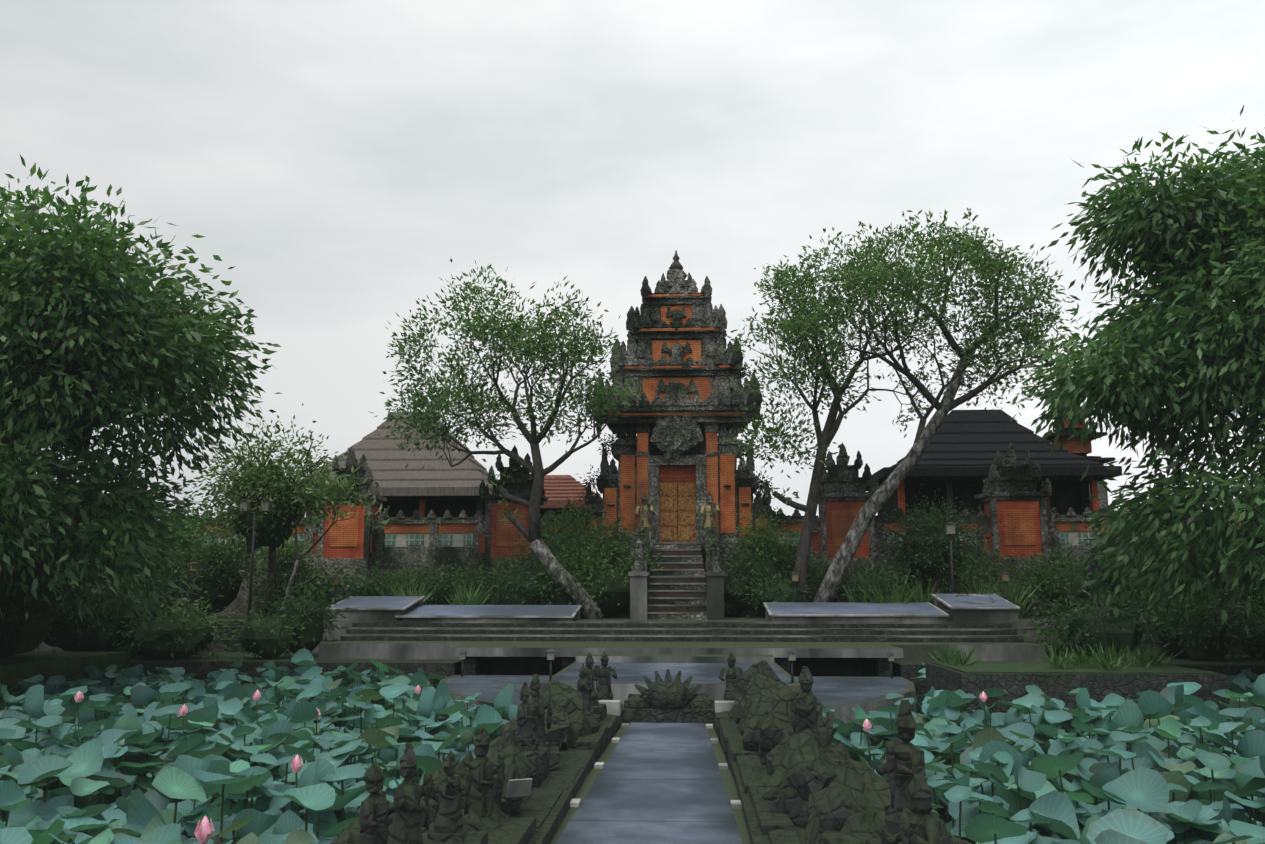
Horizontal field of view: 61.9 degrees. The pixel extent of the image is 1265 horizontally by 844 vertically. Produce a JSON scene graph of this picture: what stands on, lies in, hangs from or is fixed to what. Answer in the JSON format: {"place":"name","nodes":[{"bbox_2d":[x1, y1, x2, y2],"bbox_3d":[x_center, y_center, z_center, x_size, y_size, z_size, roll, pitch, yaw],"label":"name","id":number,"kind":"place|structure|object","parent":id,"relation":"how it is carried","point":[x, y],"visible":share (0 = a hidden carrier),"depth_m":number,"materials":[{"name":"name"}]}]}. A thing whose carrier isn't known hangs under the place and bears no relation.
{"place":"outdoors","nodes":[
{"label":"outdoors","id":0,"kind":"place"},
{"bbox_2d":[138,709,1122,843],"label":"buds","id":1,"kind":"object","parent":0,"point":[949,819],"depth_m":12.96,"materials":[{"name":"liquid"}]},
{"bbox_2d":[0,648,517,843],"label":"lotus stems","id":2,"kind":"object","parent":1,"relation":"on","point":[175,801],"depth_m":13.13,"materials":[{"name":"green plant"}]},
{"bbox_2d":[74,685,987,843],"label":"lotus flowers","id":3,"kind":"object","parent":2,"relation":"attached to","point":[204,833],"depth_m":14.03,"materials":[{"name":"pink flower petals"}]},
{"bbox_2d":[822,652,1264,843],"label":"lotus leaves","id":4,"kind":"object","parent":1,"relation":"on","point":[1147,785],"depth_m":12.37,"materials":[{"name":"green plant"}]},
{"bbox_2d":[0,651,1264,713],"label":"pond banks","id":5,"kind":"object","parent":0,"point":[1013,679],"depth_m":22.55,"materials":[{"name":"stone"}]},
{"bbox_2d":[0,518,191,657],"bbox_3d":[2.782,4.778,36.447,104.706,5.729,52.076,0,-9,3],"label":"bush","id":6,"kind":"object","parent":5,"relation":"on","point":[38,637],"depth_m":24.31,"materials":[{"name":"green plant"}]},
{"bbox_2d":[0,521,224,654],"bbox_3d":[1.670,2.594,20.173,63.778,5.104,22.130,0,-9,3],"label":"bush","id":7,"kind":"object","parent":5,"relation":"on","point":[16,583],"depth_m":24.86,"materials":[{"name":"green plant"}]},
{"bbox_2d":[0,155,280,631],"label":"tree","id":8,"kind":"object","parent":5,"relation":"on","point":[182,346],"depth_m":20.75,"materials":[{"name":"green plant"}]},
{"bbox_2d":[189,499,1111,650],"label":"lamp posts","id":9,"kind":"object","parent":5,"relation":"on","point":[949,526],"depth_m":31.14,"materials":[{"name":"metal"}]},
{"bbox_2d":[1011,105,1264,640],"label":"tree","id":10,"kind":"object","parent":5,"relation":"on","point":[1191,368],"depth_m":22.01,"materials":[{"name":"green plant"}]},
{"bbox_2d":[0,0,1264,519],"label":"sky","id":11,"kind":"structure","parent":0,"point":[339,155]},
{"bbox_2d":[34,601,1264,676],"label":"terrace","id":12,"kind":"structure","parent":0,"point":[1022,624],"depth_m":29.65,"materials":[{"name":"stone"}]},
{"bbox_2d":[180,403,360,618],"bbox_3d":[-11.095,2.598,32.182,5.480,6.892,4.838,0,-9,3],"label":"pale tree","id":13,"kind":"object","parent":12,"relation":"on","point":[233,475],"depth_m":31.97,"materials":[{"name":"green plant"}]},
{"bbox_2d":[255,455,392,604],"bbox_3d":[-9.205,3.386,31.291,3.631,5.020,3.872,0,-9,3],"label":"small tree","id":14,"kind":"object","parent":12,"relation":"on","point":[339,486],"depth_m":31.26,"materials":[{"name":"green plant"}]},
{"bbox_2d":[306,446,386,613],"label":"wall pillar","id":15,"kind":"structure","parent":12,"relation":"on","point":[347,543],"depth_m":36.36,"materials":[{"name":"orange brick"}]},
{"bbox_2d":[302,412,492,516],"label":"thatched pavilion","id":16,"kind":"object","parent":12,"relation":"on","point":[438,486],"depth_m":43.37,"materials":[{"name":"brown wood"}]},
{"bbox_2d":[370,259,641,618],"bbox_3d":[-4.026,0.533,33.951,8.725,11.779,7.640,0,-9,3],"label":"frangipani","id":17,"kind":"object","parent":12,"relation":"on","point":[511,334],"depth_m":33.26,"materials":[{"name":"green plant"}]},
{"bbox_2d":[472,445,550,604],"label":"wall pillar","id":18,"kind":"structure","parent":12,"relation":"on","point":[494,538],"depth_m":36.16,"materials":[{"name":"orange brick"}]},
{"bbox_2d":[540,475,602,516],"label":"tiled roof","id":19,"kind":"structure","parent":12,"relation":"on","point":[561,488],"depth_m":46.46,"materials":[{"name":"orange tile"}]},
{"bbox_2d":[48,536,1264,660],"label":"shade shrub","id":20,"kind":"object","parent":12,"relation":"on","point":[68,641],"depth_m":32.08,"materials":[{"name":"green plant"}]},
{"bbox_2d":[52,364,1264,670],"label":"shrub foliage","id":21,"kind":"object","parent":12,"relation":"on","point":[896,580],"depth_m":32.64,"materials":[{"name":"green plant"}]},
{"bbox_2d":[327,594,1019,621],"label":"blue covers","id":22,"kind":"object","parent":12,"relation":"on","point":[970,608],"depth_m":30.08,"materials":[{"name":"white fabric"}]},
{"bbox_2d":[580,250,774,619],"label":"temple gate","id":23,"kind":"structure","parent":12,"relation":"on","point":[676,457],"depth_m":35.50,"materials":[{"name":"orange brick"}]},
{"bbox_2d":[635,493,654,541],"bbox_3d":[0.411,3.187,34.927,0.682,1.654,0.474,0,-9,3],"label":"statue","id":24,"kind":"object","parent":23,"relation":"on","point":[646,518],"depth_m":34.87,"materials":[{"name":"grey stone"}]},
{"bbox_2d":[700,493,719,541],"bbox_3d":[2.568,3.170,34.816,0.682,1.654,0.474,0,-9,3],"label":"statue","id":25,"kind":"object","parent":23,"relation":"on","point":[708,517],"depth_m":34.75,"materials":[{"name":"grey stone"}]},
{"bbox_2d":[156,481,1216,552],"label":"distant tree line","id":26,"kind":"object","parent":12,"relation":"on","point":[201,509],"depth_m":56.08,"materials":[{"name":"green plant"}]},
{"bbox_2d":[186,506,1253,616],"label":"temple wall","id":27,"kind":"structure","parent":12,"relation":"on","point":[415,539],"depth_m":36.27,"materials":[{"name":"orange brick"}]},
{"bbox_2d":[808,443,887,601],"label":"wall pillar","id":28,"kind":"structure","parent":12,"relation":"on","point":[844,496],"depth_m":35.59,"materials":[{"name":"orange stone"}]},
{"bbox_2d":[720,208,1082,601],"bbox_3d":[8.694,-0.312,33.263,11.895,13.180,7.622,0,-9,3],"label":"frangipani","id":29,"kind":"object","parent":12,"relation":"on","point":[850,270],"depth_m":32.99,"materials":[{"name":"green plant"}]},
{"bbox_2d":[865,483,1009,594],"bbox_3d":[9.566,4.108,33.459,4.320,4.313,4.907,0,-9,3],"label":"bush","id":30,"kind":"object","parent":12,"relation":"on","point":[940,522],"depth_m":32.84,"materials":[{"name":"green plant"}]},
{"bbox_2d":[866,409,1121,514],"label":"pavilion ijuk","id":31,"kind":"object","parent":12,"relation":"on","point":[956,459],"depth_m":41.60,"materials":[{"name":"dark thatch"},{"name":"dark wood"},{"name":"red brick"}]},
{"bbox_2d":[974,442,1060,616],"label":"wall pillar","id":32,"kind":"structure","parent":12,"relation":"on","point":[1013,500],"depth_m":35.26,"materials":[{"name":"orange brick"}]},
{"bbox_2d":[1039,362,1114,508],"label":"shrine tower","id":33,"kind":"structure","parent":12,"relation":"on","point":[1073,445],"depth_m":44.84,"materials":[{"name":"orange brick"}]},
{"bbox_2d":[436,654,915,745],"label":"plaza","id":34,"kind":"structure","parent":0,"point":[842,696],"depth_m":21.77,"materials":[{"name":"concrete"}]},
{"bbox_2d":[594,651,616,699],"bbox_3d":[-0.441,4.150,16.591,0.450,1.058,0.450,0,-9,3],"label":"statue","id":35,"kind":"object","parent":34,"relation":"on","point":[604,691],"depth_m":16.54,"materials":[{"name":"stone"}]},
{"bbox_2d":[621,669,714,722],"bbox_3d":[0.557,4.285,16.514,1.600,0.808,0.806,0,-9,3],"label":"stone carving","id":36,"kind":"object","parent":34,"relation":"on","point":[667,700],"depth_m":16.23},
{"bbox_2d":[459,649,895,682],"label":"path lanterns","id":37,"kind":"object","parent":34,"relation":"on","point":[551,655],"depth_m":19.31,"materials":[{"name":"stone"}]},
{"bbox_2d":[719,652,743,700],"bbox_3d":[1.556,4.134,16.489,0.450,1.058,0.450,0,-9,3],"label":"statue","id":38,"kind":"object","parent":34,"relation":"on","point":[732,675],"depth_m":16.45,"materials":[{"name":"stone"}]},
{"bbox_3d":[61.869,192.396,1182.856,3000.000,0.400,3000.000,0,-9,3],"label":"ground","id":39,"kind":"structure","parent":0,"visible":0},
{"bbox_2d":[213,653,621,843],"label":"border","id":40,"kind":"object","parent":39,"relation":"on","point":[554,741],"depth_m":9.32,"materials":[{"name":"plant"}]},
{"bbox_2d":[358,726,531,843],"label":"statues","id":41,"kind":"object","parent":40,"relation":"attached to","point":[374,821],"depth_m":8.05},
{"bbox_2d":[550,723,750,843],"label":"walkway","id":42,"kind":"structure","parent":39,"relation":"on","point":[658,783],"depth_m":10.47,"materials":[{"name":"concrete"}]},
{"bbox_2d":[318,623,1045,676],"bbox_3d":[1.122,6.285,27.219,18.600,2.000,4.196,0,-9,3],"label":"stage","id":43,"kind":"object","parent":39,"relation":"on","point":[820,649],"depth_m":27.89,"materials":[{"name":"stone"}]},
{"bbox_2d":[715,660,972,843],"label":"border","id":44,"kind":"object","parent":39,"relation":"on","point":[798,778],"depth_m":8.61,"materials":[{"name":"stone"}]}
]}

